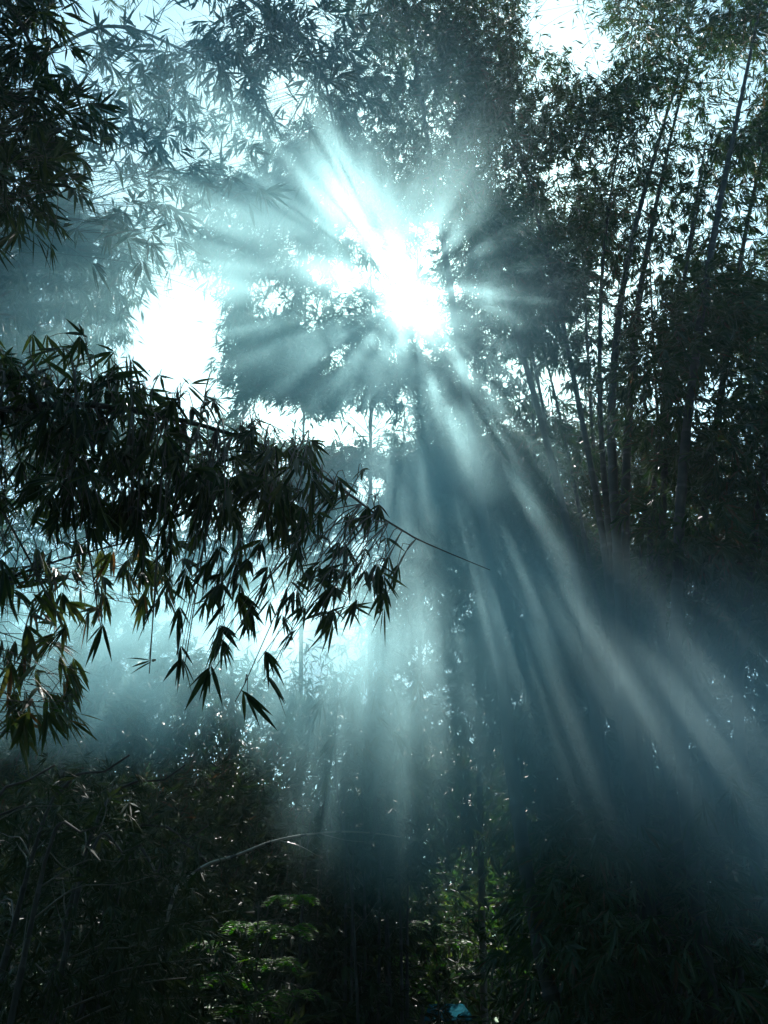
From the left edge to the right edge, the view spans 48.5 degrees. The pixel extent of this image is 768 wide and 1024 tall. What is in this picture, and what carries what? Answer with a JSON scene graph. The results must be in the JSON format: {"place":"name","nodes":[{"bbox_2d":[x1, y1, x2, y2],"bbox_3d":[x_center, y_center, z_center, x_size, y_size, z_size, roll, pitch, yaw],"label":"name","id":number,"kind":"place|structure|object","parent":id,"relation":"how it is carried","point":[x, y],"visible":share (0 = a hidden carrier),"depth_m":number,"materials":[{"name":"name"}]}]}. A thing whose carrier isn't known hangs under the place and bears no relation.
{"place":"outdoors","nodes":[
{"label":"outdoors","id":0,"kind":"place"},
{"bbox_2d":[4,951,178,1023],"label":"shrub","id":1,"kind":"object","parent":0,"point":[69,1012],"visible":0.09,"depth_m":6.25,"materials":[{"name":"green plant"}]},
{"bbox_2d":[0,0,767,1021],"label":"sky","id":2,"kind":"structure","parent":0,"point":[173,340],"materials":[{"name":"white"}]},
{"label":"ground","id":3,"kind":"structure","parent":0,"visible":0},
{"bbox_2d":[0,804,24,815],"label":"bamboo culm","id":4,"kind":"object","parent":3,"relation":"on","point":[13,809],"visible":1,"depth_m":4.61,"materials":[{"name":"plant"}]},
{"bbox_2d":[0,764,116,839],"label":"bamboo culm","id":5,"kind":"object","parent":3,"relation":"on","point":[13,821],"visible":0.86,"depth_m":5.10,"materials":[{"name":"green plant"}]},
{"bbox_2d":[0,0,125,273],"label":"bamboo culm","id":6,"kind":"object","parent":3,"relation":"on","point":[47,149],"visible":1,"depth_m":3.94,"materials":[{"name":"green plant"}]},
{"bbox_2d":[0,754,129,1023],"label":"bamboo culm","id":7,"kind":"object","parent":3,"relation":"on","point":[5,965],"visible":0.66,"depth_m":5.22,"materials":[{"name":"green plant"}]},
{"bbox_2d":[0,749,147,1023],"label":"bamboo culm","id":8,"kind":"object","parent":3,"relation":"on","point":[138,790],"visible":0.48,"depth_m":6.16,"materials":[{"name":"green plant"}]},
{"bbox_2d":[0,0,157,984],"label":"bamboo culm","id":9,"kind":"object","parent":3,"relation":"on","point":[11,562],"visible":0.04,"depth_m":17.98,"materials":[{"name":"green plant"}]},
{"bbox_2d":[0,162,158,401],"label":"bamboo culm","id":10,"kind":"object","parent":3,"relation":"on","point":[22,299],"visible":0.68,"depth_m":6.82,"materials":[{"name":"green plant"}]},
{"bbox_2d":[0,771,178,1023],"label":"bamboo culm","id":11,"kind":"object","parent":3,"relation":"on","point":[15,999],"visible":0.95,"depth_m":4.65,"materials":[{"name":"green plant"}]},
{"bbox_2d":[0,764,185,1023],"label":"bamboo culm","id":12,"kind":"object","parent":3,"relation":"on","point":[66,911],"visible":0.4,"depth_m":5.66,"materials":[{"name":"green plant"}]},
{"bbox_2d":[0,498,199,778],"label":"bamboo culm","id":13,"kind":"object","parent":3,"relation":"on","point":[20,725],"visible":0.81,"depth_m":3.65,"materials":[{"name":"green plant"}]},
{"bbox_2d":[14,811,229,1023],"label":"bamboo culm","id":14,"kind":"object","parent":3,"relation":"on","point":[82,1006],"visible":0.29,"depth_m":5.75,"materials":[{"name":"green plant"}]},
{"bbox_2d":[0,157,250,997],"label":"bamboo culm","id":15,"kind":"object","parent":3,"relation":"on","point":[120,649],"visible":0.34,"depth_m":13.67,"materials":[{"name":"green plant"}]},
{"bbox_2d":[0,320,252,982],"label":"bamboo culm","id":16,"kind":"object","parent":3,"relation":"on","point":[143,652],"visible":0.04,"depth_m":17.58,"materials":[{"name":"green plant"}]},
{"bbox_2d":[0,818,260,1023],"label":"bamboo culm","id":17,"kind":"object","parent":3,"relation":"on","point":[157,992],"visible":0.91,"depth_m":4.65,"materials":[{"name":"green plant"}]},
{"bbox_2d":[0,771,264,1023],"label":"shrub","id":18,"kind":"object","parent":3,"relation":"on","point":[192,1000],"visible":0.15,"depth_m":7.17,"materials":[{"name":"green plant"}]},
{"bbox_2d":[41,838,229,1023],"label":"bamboo culm","id":19,"kind":"object","parent":3,"relation":"on","point":[199,1012],"visible":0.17,"depth_m":6.00,"materials":[{"name":"green plant"}]},
{"bbox_2d":[46,801,237,1023],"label":"bamboo culm","id":20,"kind":"object","parent":3,"relation":"on","point":[158,898],"visible":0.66,"depth_m":5.40,"materials":[{"name":"green plant"}]},
{"bbox_2d":[0,805,290,1023],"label":"shrub","id":21,"kind":"object","parent":3,"relation":"on","point":[189,915],"visible":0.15,"depth_m":7.62,"materials":[{"name":"green plant"}]},
{"bbox_2d":[0,693,304,1023],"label":"shrub","id":22,"kind":"object","parent":3,"relation":"on","point":[220,822],"visible":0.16,"depth_m":9.86,"materials":[{"name":"green plant"}]},
{"bbox_2d":[0,734,335,1023],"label":"shrub","id":23,"kind":"object","parent":3,"relation":"on","point":[49,761],"visible":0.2,"depth_m":8.52,"materials":[{"name":"green plant"}]},
{"bbox_2d":[0,0,379,295],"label":"bamboo culm","id":24,"kind":"object","parent":3,"relation":"on","point":[111,46],"visible":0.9,"depth_m":6.42,"materials":[{"name":"green plant"}]},
{"bbox_2d":[13,832,372,1023],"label":"shrub","id":25,"kind":"object","parent":3,"relation":"on","point":[344,972],"visible":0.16,"depth_m":8.32,"materials":[{"name":"green plant"}]},
{"bbox_2d":[0,0,428,349],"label":"bamboo culm","id":26,"kind":"object","parent":3,"relation":"on","point":[234,270],"visible":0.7,"depth_m":8.37,"materials":[{"name":"green plant"}]},
{"bbox_2d":[83,254,362,1000],"bbox_3d":[-2.920,2.092,14.859,5.340,14.443,6.095,0,-30,0],"label":"bamboo culm","id":27,"kind":"object","parent":3,"relation":"on","point":[250,367],"visible":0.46,"depth_m":14.02,"materials":[{"name":"green plant"}]},
{"bbox_2d":[0,318,489,730],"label":"bamboo culm","id":28,"kind":"object","parent":3,"relation":"on","point":[68,439],"visible":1,"depth_m":2.98,"materials":[{"name":"green plant"}]},
{"bbox_2d":[180,894,322,1023],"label":"feathery sapling","id":29,"kind":"object","parent":3,"relation":"on","point":[257,1005],"visible":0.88,"depth_m":4.95,"materials":[{"name":"green plant"}]},
{"bbox_2d":[139,952,392,1023],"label":"shrub","id":30,"kind":"object","parent":3,"relation":"on","point":[305,1017],"visible":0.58,"depth_m":6.70,"materials":[{"name":"green plant"}]},
{"bbox_2d":[124,0,412,1022],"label":"bamboo culm","id":31,"kind":"object","parent":3,"relation":"on","point":[300,662],"visible":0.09,"depth_m":16.95,"materials":[{"name":"green plant"}]},
{"bbox_2d":[112,719,436,1023],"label":"shrub","id":32,"kind":"object","parent":3,"relation":"on","point":[286,821],"visible":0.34,"depth_m":9.99,"materials":[{"name":"green plant"}]},
{"bbox_2d":[149,831,399,1022],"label":"bare cane","id":33,"kind":"object","parent":3,"relation":"on","point":[224,859],"visible":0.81,"depth_m":6.33,"materials":[{"name":"plant"}]},
{"bbox_2d":[255,798,346,1013],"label":"bamboo culm","id":34,"kind":"object","parent":3,"relation":"on","point":[298,934],"visible":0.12,"depth_m":10.68,"materials":[{"name":"green plant"}]},
{"bbox_2d":[263,801,361,1023],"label":"bamboo culm","id":35,"kind":"object","parent":3,"relation":"on","point":[310,1006],"visible":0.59,"depth_m":8.86,"materials":[{"name":"green plant"}]},
{"bbox_2d":[142,705,504,1023],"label":"shrub","id":36,"kind":"object","parent":3,"relation":"on","point":[409,1020],"visible":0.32,"depth_m":9.34,"materials":[{"name":"green plant"}]},
{"bbox_2d":[275,803,375,1012],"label":"bamboo culm","id":37,"kind":"object","parent":3,"relation":"on","point":[312,909],"visible":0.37,"depth_m":9.57,"materials":[{"name":"green plant"}]},
{"bbox_2d":[283,807,372,1023],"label":"bamboo culm","id":38,"kind":"object","parent":3,"relation":"on","point":[320,969],"visible":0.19,"depth_m":9.79,"materials":[{"name":"green plant"}]},
{"bbox_2d":[267,791,390,1020],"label":"bamboo culm","id":39,"kind":"object","parent":3,"relation":"on","point":[370,961],"visible":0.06,"depth_m":10.22,"materials":[{"name":"green plant"}]},
{"bbox_2d":[277,771,402,1023],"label":"bamboo culm","id":40,"kind":"object","parent":3,"relation":"on","point":[372,990],"visible":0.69,"depth_m":8.45,"materials":[{"name":"green plant"}]},
{"bbox_2d":[200,875,492,1023],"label":"bush","id":41,"kind":"object","parent":3,"relation":"on","point":[207,1006],"visible":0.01,"depth_m":17.17,"materials":[{"name":"green plant"}]},
{"bbox_2d":[320,790,375,1023],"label":"bamboo culm","id":42,"kind":"object","parent":3,"relation":"on","point":[334,875],"visible":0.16,"depth_m":10.36,"materials":[{"name":"green plant"}]},
{"bbox_2d":[189,51,514,1013],"bbox_3d":[-0.478,-0.711,15.199,5.346,19.631,6.163,-24,-38,35],"label":"bamboo culm","id":43,"kind":"object","parent":3,"relation":"on","point":[371,377],"visible":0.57,"depth_m":14.67,"materials":[{"name":"green plant"}]},
{"bbox_2d":[299,778,411,1023],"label":"bamboo culm","id":44,"kind":"object","parent":3,"relation":"on","point":[363,897],"visible":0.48,"depth_m":9.23,"materials":[{"name":"green plant"}]},
{"bbox_2d":[202,846,515,1023],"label":"shrub","id":45,"kind":"object","parent":3,"relation":"on","point":[447,1014],"visible":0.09,"depth_m":10.67,"materials":[{"name":"green plant"}]},
{"bbox_2d":[308,803,415,1023],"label":"bamboo culm","id":46,"kind":"object","parent":3,"relation":"on","point":[365,865],"visible":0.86,"depth_m":8.66,"materials":[{"name":"green plant"}]},
{"bbox_2d":[308,650,427,1023],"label":"bamboo culm","id":47,"kind":"object","parent":3,"relation":"on","point":[350,707],"visible":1,"depth_m":6.91,"materials":[{"name":"green plant"}]},
{"bbox_2d":[322,791,437,1023],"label":"bamboo culm","id":48,"kind":"object","parent":3,"relation":"on","point":[417,932],"visible":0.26,"depth_m":9.86,"materials":[{"name":"green plant"}]},
{"bbox_2d":[371,782,391,1023],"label":"bamboo culm","id":49,"kind":"object","parent":3,"relation":"on","point":[389,966],"visible":0.7,"depth_m":8.81,"materials":[{"name":"plant"}]},
{"bbox_2d":[337,796,426,1023],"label":"bamboo culm","id":50,"kind":"object","parent":3,"relation":"on","point":[379,1014],"visible":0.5,"depth_m":8.69,"materials":[{"name":"green plant"}]},
{"bbox_2d":[0,651,767,1023],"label":"forest","id":51,"kind":"object","parent":3,"relation":"on","point":[498,795],"visible":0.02,"depth_m":23.17,"materials":[{"name":"green plant"}]},
{"bbox_2d":[258,798,512,1023],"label":"bush","id":52,"kind":"object","parent":3,"relation":"on","point":[487,927],"visible":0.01,"depth_m":18.02,"materials":[{"name":"green plant"}]},
{"bbox_2d":[333,776,460,1016],"bbox_3d":[0.070,4.958,9.452,1.498,4.066,1.042,-9,-31,15],"label":"bamboo culm","id":53,"kind":"object","parent":3,"relation":"on","point":[393,968],"visible":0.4,"depth_m":9.74,"materials":[{"name":"green plant"}]},
{"bbox_2d":[258,787,536,1023],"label":"bush","id":54,"kind":"object","parent":3,"relation":"on","point":[472,1009],"visible":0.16,"depth_m":14.50,"materials":[{"name":"green plant"}]},
{"bbox_2d":[346,803,448,1023],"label":"bamboo culm","id":55,"kind":"object","parent":3,"relation":"on","point":[395,889],"visible":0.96,"depth_m":8.67,"materials":[{"name":"green plant"}]},
{"bbox_2d":[370,805,437,1016],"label":"bamboo culm","id":56,"kind":"object","parent":3,"relation":"on","point":[395,853],"visible":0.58,"depth_m":9.34,"materials":[{"name":"green plant"}]},
{"bbox_2d":[364,770,444,1021],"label":"bamboo culm","id":57,"kind":"object","parent":3,"relation":"on","point":[423,957],"visible":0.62,"depth_m":9.23,"materials":[{"name":"green plant"}]},
{"bbox_2d":[333,102,536,1023],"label":"bamboo culm","id":58,"kind":"object","parent":3,"relation":"on","point":[494,824],"visible":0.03,"depth_m":16.30,"materials":[{"name":"green plant"}]},
{"bbox_2d":[392,920,480,1023],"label":"feathery sapling","id":59,"kind":"object","parent":3,"relation":"on","point":[441,939],"visible":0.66,"depth_m":9.70,"materials":[{"name":"green plant"}]},
{"bbox_2d":[349,827,531,1023],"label":"bush","id":60,"kind":"object","parent":3,"relation":"on","point":[455,873],"visible":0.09,"depth_m":16.80,"materials":[{"name":"green plant"}]},
{"bbox_2d":[329,0,564,1023],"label":"bamboo culm","id":61,"kind":"object","parent":3,"relation":"on","point":[551,994],"visible":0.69,"depth_m":12.61,"materials":[{"name":"green plant"}]},
{"bbox_2d":[422,1004,477,1023],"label":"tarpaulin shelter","id":62,"kind":"object","parent":3,"relation":"on","point":[456,1010],"visible":0.51,"depth_m":12.06,"materials":[{"name":"blue plastic"}]},
{"bbox_2d":[410,787,509,1023],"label":"bush","id":63,"kind":"object","parent":3,"relation":"on","point":[463,909],"visible":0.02,"depth_m":19.83,"materials":[{"name":"green plant"}]},
{"bbox_2d":[355,146,610,1023],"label":"bamboo culm","id":64,"kind":"object","parent":3,"relation":"on","point":[479,816],"visible":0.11,"depth_m":14.91,"materials":[{"name":"green plant"}]},
{"bbox_2d":[346,839,619,1023],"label":"bush","id":65,"kind":"object","parent":3,"relation":"on","point":[487,935],"visible":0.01,"depth_m":17.45,"materials":[{"name":"green plant"}]},
{"bbox_2d":[334,0,641,1023],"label":"bamboo culm","id":66,"kind":"object","parent":3,"relation":"on","point":[490,260],"visible":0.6,"depth_m":10.84,"materials":[{"name":"green plant"}]},
{"bbox_2d":[396,849,608,1023],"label":"bush","id":67,"kind":"object","parent":3,"relation":"on","point":[472,957],"visible":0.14,"depth_m":15.35,"materials":[{"name":"green plant"}]},
{"bbox_2d":[461,790,591,1023],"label":"sapling","id":68,"kind":"object","parent":3,"relation":"on","point":[491,878],"visible":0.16,"depth_m":10.35,"materials":[{"name":"green plant"}]},
{"bbox_2d":[392,165,676,885],"bbox_3d":[2.745,-0.016,14.971,5.280,18.206,5.266,0,-30,0],"label":"bamboo culm","id":69,"kind":"object","parent":3,"relation":"on","point":[555,624],"visible":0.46,"depth_m":13.96,"materials":[{"name":"green plant"}]},
{"bbox_2d":[426,55,643,965],"bbox_3d":[1.607,-0.867,11.482,2.210,16.187,2.160,0,-30,0],"label":"bamboo culm","id":70,"kind":"object","parent":3,"relation":"on","point":[619,836],"visible":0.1,"depth_m":11.61,"materials":[{"name":"green plant"}]},
{"bbox_2d":[431,0,653,1022],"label":"bamboo culm","id":71,"kind":"object","parent":3,"relation":"on","point":[513,7],"visible":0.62,"depth_m":12.05,"materials":[{"name":"green plant"}]},
{"bbox_2d":[381,816,762,1023],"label":"shrub","id":72,"kind":"object","parent":3,"relation":"on","point":[472,880],"visible":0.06,"depth_m":10.63,"materials":[{"name":"green plant"}]},
{"bbox_2d":[510,262,635,734],"bbox_3d":[2.348,0.948,10.044,1.448,11.605,1.340,-17,-34,27],"label":"bamboo culm","id":73,"kind":"object","parent":3,"relation":"on","point":[571,477],"visible":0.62,"depth_m":10.54,"materials":[{"name":"green plant"}]},
{"bbox_2d":[528,0,661,601],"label":"bamboo culm","id":74,"kind":"object","parent":3,"relation":"on","point":[603,468],"visible":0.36,"depth_m":12.31,"materials":[{"name":"green plant"}]},
{"bbox_2d":[486,145,703,1013],"bbox_3d":[4.448,-0.315,18.593,5.423,22.349,4.303,0,-30,0],"label":"bamboo culm","id":75,"kind":"object","parent":3,"relation":"on","point":[544,369],"visible":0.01,"depth_m":19.96,"materials":[{"name":"green plant"}]},
{"bbox_2d":[435,795,762,1023],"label":"shrub","id":76,"kind":"object","parent":3,"relation":"on","point":[476,926],"visible":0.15,"depth_m":8.89,"materials":[{"name":"green plant"}]},
{"bbox_2d":[460,946,755,1023],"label":"shrub","id":77,"kind":"object","parent":3,"relation":"on","point":[472,977],"visible":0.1,"depth_m":7.43,"materials":[{"name":"green plant"}]},
{"bbox_2d":[535,69,683,618],"bbox_3d":[3.433,-0.794,11.247,2.728,15.822,1.701,0,-30,0],"label":"bamboo culm","id":78,"kind":"object","parent":3,"relation":"on","point":[591,401],"visible":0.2,"depth_m":11.73,"materials":[{"name":"green plant"}]},
{"bbox_2d":[466,0,767,1023],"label":"bamboo culm","id":79,"kind":"object","parent":3,"relation":"on","point":[660,1002],"visible":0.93,"depth_m":6.58,"materials":[{"name":"green plant"}]},
{"bbox_2d":[490,819,748,1023],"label":"shrub","id":80,"kind":"object","parent":3,"relation":"on","point":[507,1019],"visible":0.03,"depth_m":9.67,"materials":[{"name":"green plant"}]},
{"bbox_2d":[488,94,767,1023],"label":"bamboo culm","id":81,"kind":"object","parent":3,"relation":"on","point":[650,664],"visible":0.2,"depth_m":8.79,"materials":[{"name":"green plant"}]},
{"bbox_2d":[509,882,756,1023],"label":"shrub","id":82,"kind":"object","parent":3,"relation":"on","point":[534,1020],"visible":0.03,"depth_m":7.98,"materials":[{"name":"green plant"}]},
{"bbox_2d":[534,156,767,990],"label":"bamboo culm","id":83,"kind":"object","parent":3,"relation":"on","point":[649,700],"visible":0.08,"depth_m":15.21,"materials":[{"name":"green plant"}]},
{"bbox_2d":[564,780,766,1012],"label":"shrub","id":84,"kind":"object","parent":3,"relation":"on","point":[580,821],"visible":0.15,"depth_m":7.48,"materials":[{"name":"green plant"}]},
{"bbox_2d":[570,201,766,993],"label":"bamboo culm","id":85,"kind":"object","parent":3,"relation":"on","point":[649,750],"visible":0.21,"depth_m":9.92,"materials":[{"name":"green plant"}]},
{"bbox_2d":[587,0,767,1023],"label":"bamboo culm","id":86,"kind":"object","parent":3,"relation":"on","point":[698,360],"visible":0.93,"depth_m":8.85,"materials":[{"name":"green plant"}]},
{"bbox_2d":[599,0,767,1022],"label":"bamboo culm","id":87,"kind":"object","parent":3,"relation":"on","point":[626,455],"visible":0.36,"depth_m":10.35,"materials":[{"name":"green plant"}]},
{"bbox_2d":[606,12,767,1023],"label":"bamboo culm","id":88,"kind":"object","parent":3,"relation":"on","point":[701,715],"visible":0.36,"depth_m":8.36,"materials":[{"name":"green plant"}]},
{"bbox_2d":[606,115,767,1021],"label":"bamboo culm","id":89,"kind":"object","parent":3,"relation":"on","point":[668,769],"visible":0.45,"depth_m":9.18,"materials":[{"name":"green plant"}]},
{"bbox_2d":[623,133,767,964],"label":"bamboo culm","id":90,"kind":"object","parent":3,"relation":"on","point":[683,240],"visible":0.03,"depth_m":21.78,"materials":[{"name":"green plant"}]},
{"bbox_2d":[669,216,767,978],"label":"bamboo culm","id":91,"kind":"object","parent":3,"relation":"on","point":[755,496],"visible":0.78,"depth_m":7.82,"materials":[{"name":"green plant"}]}
]}

